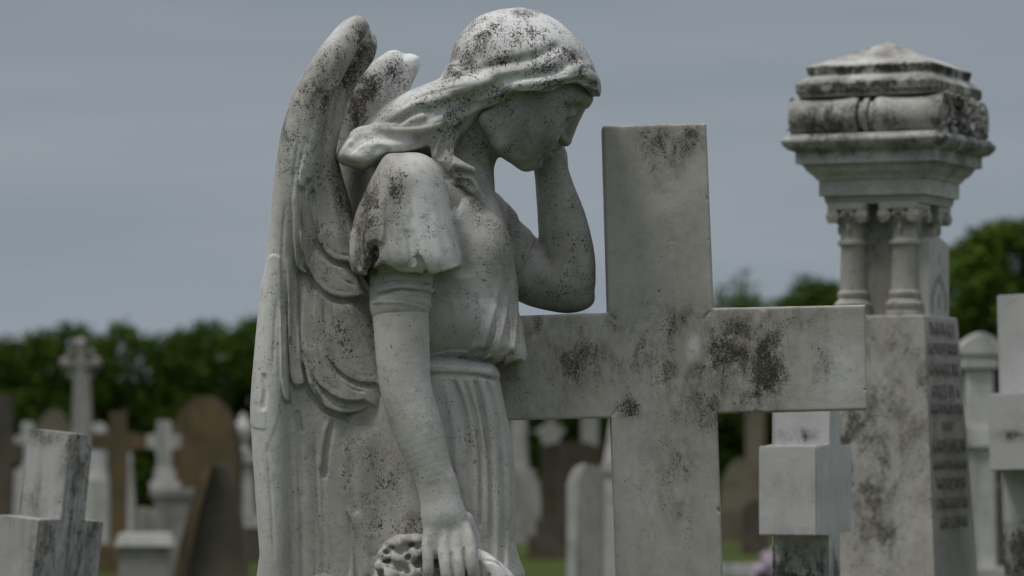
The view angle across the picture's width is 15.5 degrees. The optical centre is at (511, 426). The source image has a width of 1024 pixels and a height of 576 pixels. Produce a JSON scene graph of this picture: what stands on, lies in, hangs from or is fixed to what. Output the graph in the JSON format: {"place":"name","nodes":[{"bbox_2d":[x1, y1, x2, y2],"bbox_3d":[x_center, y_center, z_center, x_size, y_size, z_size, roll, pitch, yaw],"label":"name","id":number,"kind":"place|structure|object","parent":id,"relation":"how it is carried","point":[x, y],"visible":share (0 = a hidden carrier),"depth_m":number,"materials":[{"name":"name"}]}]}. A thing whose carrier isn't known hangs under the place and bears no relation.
{"place":"outdoors","nodes":[
{"label":"outdoors","id":0,"kind":"place"},
{"bbox_2d":[127,452,135,532],"bbox_3d":[-3.350,0.697,33.000,0.206,0.945,0.187,0,0,0],"label":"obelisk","id":1,"kind":"object","parent":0,"point":[131,506],"visible":0.23,"depth_m":32.97,"materials":[{"name":"stone"}]},
{"bbox_2d":[98,431,771,575],"bbox_3d":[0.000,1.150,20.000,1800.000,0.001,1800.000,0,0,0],"label":"grass ground","id":2,"kind":"structure","parent":0,"point":[731,552],"depth_m":32.09,"materials":[{"name":"green plant"}]},
{"bbox_2d":[0,394,23,514],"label":"stone cross","id":3,"kind":"object","parent":2,"relation":"on","point":[11,453],"visible":0.64,"depth_m":30.91,"materials":[{"name":"stone"}]},
{"bbox_2d":[13,422,34,513],"bbox_3d":[-4.891,0.561,38.000,0.345,1.218,0.280,0,0,0],"label":"stone cross","id":4,"kind":"object","parent":2,"relation":"on","point":[22,439],"visible":0.31,"depth_m":37.89,"materials":[{"name":"grey stone"}]},
{"bbox_2d":[0,429,103,575],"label":"stone cross","id":5,"kind":"object","parent":2,"relation":"on","point":[48,529],"visible":1,"depth_m":7.45,"materials":[{"name":"stone"}]},
{"bbox_2d":[36,410,70,431],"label":"gothic headstone","id":6,"kind":"object","parent":2,"relation":"on","point":[55,420],"visible":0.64,"depth_m":40.94,"materials":[{"name":"beige stone"}]},
{"bbox_2d":[59,338,109,542],"bbox_3d":[-3.976,0.171,35.000,0.469,1.999,0.447,0,0,0],"label":"celtic cross","id":7,"kind":"object","parent":2,"relation":"on","point":[98,504],"visible":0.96,"depth_m":34.92,"materials":[{"name":"grey stone"}]},
{"bbox_2d":[93,422,106,464],"bbox_3d":[-4.285,0.563,39.000,0.276,1.213,0.221,0,0,0],"label":"headstone","id":8,"kind":"object","parent":2,"relation":"on","point":[99,427],"visible":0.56,"depth_m":38.95,"materials":[{"name":"stone"}]},
{"bbox_2d":[89,412,147,571],"bbox_3d":[-3.139,0.525,30.000,0.476,1.289,0.383,0,0,0],"label":"stone cross","id":9,"kind":"object","parent":2,"relation":"on","point":[118,441],"visible":0.62,"depth_m":29.94,"materials":[{"name":"brown stone"}]},
{"bbox_2d":[114,533,176,575],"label":"pedestal","id":10,"kind":"object","parent":2,"relation":"on","point":[145,554],"visible":1,"depth_m":23.87,"materials":[{"name":"grey stone"}]},
{"bbox_2d":[133,507,158,532],"bbox_3d":[-2.630,0.873,27.000,0.176,0.594,0.115,0,0,0],"label":"headstone","id":11,"kind":"object","parent":2,"relation":"on","point":[145,520],"visible":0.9,"depth_m":26.94,"materials":[{"name":"grey stone"}]},
{"bbox_2d":[147,420,195,575],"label":"stone cross","id":12,"kind":"object","parent":2,"relation":"on","point":[171,501],"visible":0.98,"depth_m":28.87,"materials":[{"name":"grey stone"}]},
{"bbox_2d":[172,396,242,517],"bbox_3d":[-2.627,0.454,32.000,0.735,1.432,0.318,0,0,0],"label":"gothic headstone","id":13,"kind":"object","parent":2,"relation":"on","point":[206,428],"visible":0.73,"depth_m":31.92,"materials":[{"name":"brown stone"}]},
{"bbox_2d":[173,463,248,575],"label":"gothic headstone","id":14,"kind":"object","parent":2,"relation":"on","point":[213,541],"visible":1,"depth_m":18.92,"materials":[{"name":"stone"}]},
{"bbox_2d":[236,413,256,526],"bbox_3d":[-2.344,0.524,33.000,0.384,1.292,0.374,0,0,0],"label":"urn monument","id":15,"kind":"object","parent":2,"relation":"on","point":[243,423],"visible":0.41,"depth_m":32.92,"materials":[{"name":"stone"}]},
{"bbox_2d":[244,526,258,559],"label":"stone block","id":16,"kind":"structure","parent":2,"relation":"on","point":[252,539],"depth_m":22.86,"materials":[{"name":"grey stone"}]},
{"bbox_2d":[0,312,728,509],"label":"hedge","id":17,"kind":"object","parent":2,"relation":"on","point":[173,387],"visible":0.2,"depth_m":50.23,"materials":[{"name":"green plant"}]},
{"bbox_2d":[250,8,600,575],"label":"angel statue","id":18,"kind":"object","parent":2,"relation":"on","point":[404,274],"visible":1,"depth_m":5.90,"materials":[{"name":"stone"}]},
{"bbox_2d":[510,420,540,543],"bbox_3d":[0.068,0.323,37.000,0.493,1.694,0.451,0,0,0],"label":"headstone","id":19,"kind":"object","parent":2,"relation":"on","point":[528,505],"visible":0.44,"depth_m":36.82,"materials":[{"name":"grey stone"}]},
{"bbox_2d":[535,419,565,444],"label":"trefoil headstone","id":20,"kind":"object","parent":2,"relation":"on","point":[549,431],"visible":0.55,"depth_m":41.94,"materials":[{"name":"grey stone"}]},
{"bbox_2d":[528,442,602,558],"bbox_3d":[0.515,0.651,33.000,0.749,1.039,0.515,0,0,0],"label":"headstone","id":21,"kind":"object","parent":2,"relation":"on","point":[560,461],"visible":0.55,"depth_m":32.91,"materials":[{"name":"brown stone"}]},
{"bbox_2d":[567,464,603,575],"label":"headstone","id":22,"kind":"object","parent":2,"relation":"on","point":[585,520],"visible":1,"depth_m":17.97,"materials":[{"name":"grey stone"}]},
{"bbox_2d":[601,425,614,575],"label":"obelisk","id":23,"kind":"object","parent":2,"relation":"on","point":[609,552],"visible":0.27,"depth_m":21.88,"materials":[{"name":"stone"}]},
{"bbox_2d":[495,123,866,575],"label":"stone cross","id":24,"kind":"object","parent":2,"relation":"on","point":[661,363],"visible":0.93,"depth_m":6.04,"materials":[{"name":"stone"}]},
{"bbox_2d":[713,268,772,306],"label":"loose tree","id":25,"kind":"object","parent":2,"relation":"on","point":[721,295],"visible":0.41,"depth_m":53.98,"materials":[{"name":"green plant"}]},
{"bbox_2d":[720,458,771,540],"bbox_3d":[2.343,0.742,38.000,0.592,0.856,0.269,0,0,0],"label":"gothic headstone","id":26,"kind":"object","parent":2,"relation":"on","point":[740,487],"visible":0.48,"depth_m":37.94,"materials":[{"name":"beige stone"}]},
{"bbox_2d":[722,564,771,575],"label":"grave kerb","id":27,"kind":"structure","parent":2,"relation":"on","point":[736,570],"depth_m":28.95,"materials":[{"name":"stone"}]},
{"bbox_2d":[741,499,767,553],"bbox_3d":[2.193,0.913,34.000,0.241,0.513,0.125,0,0,0],"label":"headstone","id":28,"kind":"object","parent":2,"relation":"on","point":[753,541],"visible":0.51,"depth_m":33.94,"materials":[{"name":"stone"}]},
{"bbox_2d":[748,548,771,575],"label":"flower bunch","id":29,"kind":"object","parent":2,"relation":"on","point":[763,569],"visible":0.84,"depth_m":26.93,"materials":[{"name":"pink plant"}]},
{"bbox_2d":[714,271,839,491],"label":"hedge","id":30,"kind":"object","parent":2,"relation":"on","point":[732,435],"visible":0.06,"depth_m":50.18,"materials":[{"name":"green plant"}]},
{"bbox_2d":[759,411,850,575],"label":"stone cross","id":31,"kind":"object","parent":2,"relation":"on","point":[804,490],"visible":0.79,"depth_m":7.23,"materials":[{"name":"white stone"}]},
{"bbox_2d":[781,42,995,575],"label":"column monument","id":32,"kind":"object","parent":2,"relation":"on","point":[889,145],"depth_m":8.38,"materials":[{"name":"stone"}]},
{"bbox_2d":[949,298,996,401],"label":"hedge","id":33,"kind":"object","parent":2,"relation":"on","point":[963,372],"visible":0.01,"depth_m":54.19,"materials":[{"name":"green plant"}]},
{"bbox_2d":[959,332,1003,575],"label":"pillar","id":34,"kind":"structure","parent":2,"relation":"on","point":[979,355],"depth_m":14.94,"materials":[{"name":"stone"}]},
{"bbox_2d":[949,215,1023,485],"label":"bushy tree","id":35,"kind":"object","parent":2,"relation":"on","point":[980,277],"visible":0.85,"depth_m":45.75,"materials":[{"name":"green plant"}]},
{"bbox_2d":[988,294,1023,575],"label":"stone cross","id":36,"kind":"object","parent":2,"relation":"on","point":[1006,426],"visible":1,"depth_m":8.35,"materials":[{"name":"white stone"}]},
{"bbox_2d":[0,0,1023,430],"label":"sky","id":37,"kind":"structure","parent":0,"point":[139,139],"materials":[{"name":"grey"}]},
{"bbox_2d":[581,418,598,446],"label":"pillar","id":38,"kind":"structure","parent":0,"point":[589,431],"depth_m":43.91,"materials":[{"name":"grey stone"}]},
{"bbox_2d":[746,413,764,466],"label":"pillar","id":39,"kind":"structure","parent":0,"point":[755,431],"depth_m":43.90,"materials":[{"name":"beige stone"}]},
{"bbox_2d":[995,482,1003,566],"bbox_3d":[2.626,0.730,20.000,0.113,0.880,0.085,0,0,0],"label":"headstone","id":40,"kind":"object","parent":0,"point":[999,536],"visible":0.31,"depth_m":19.96,"materials":[{"name":"stone"}]}
]}

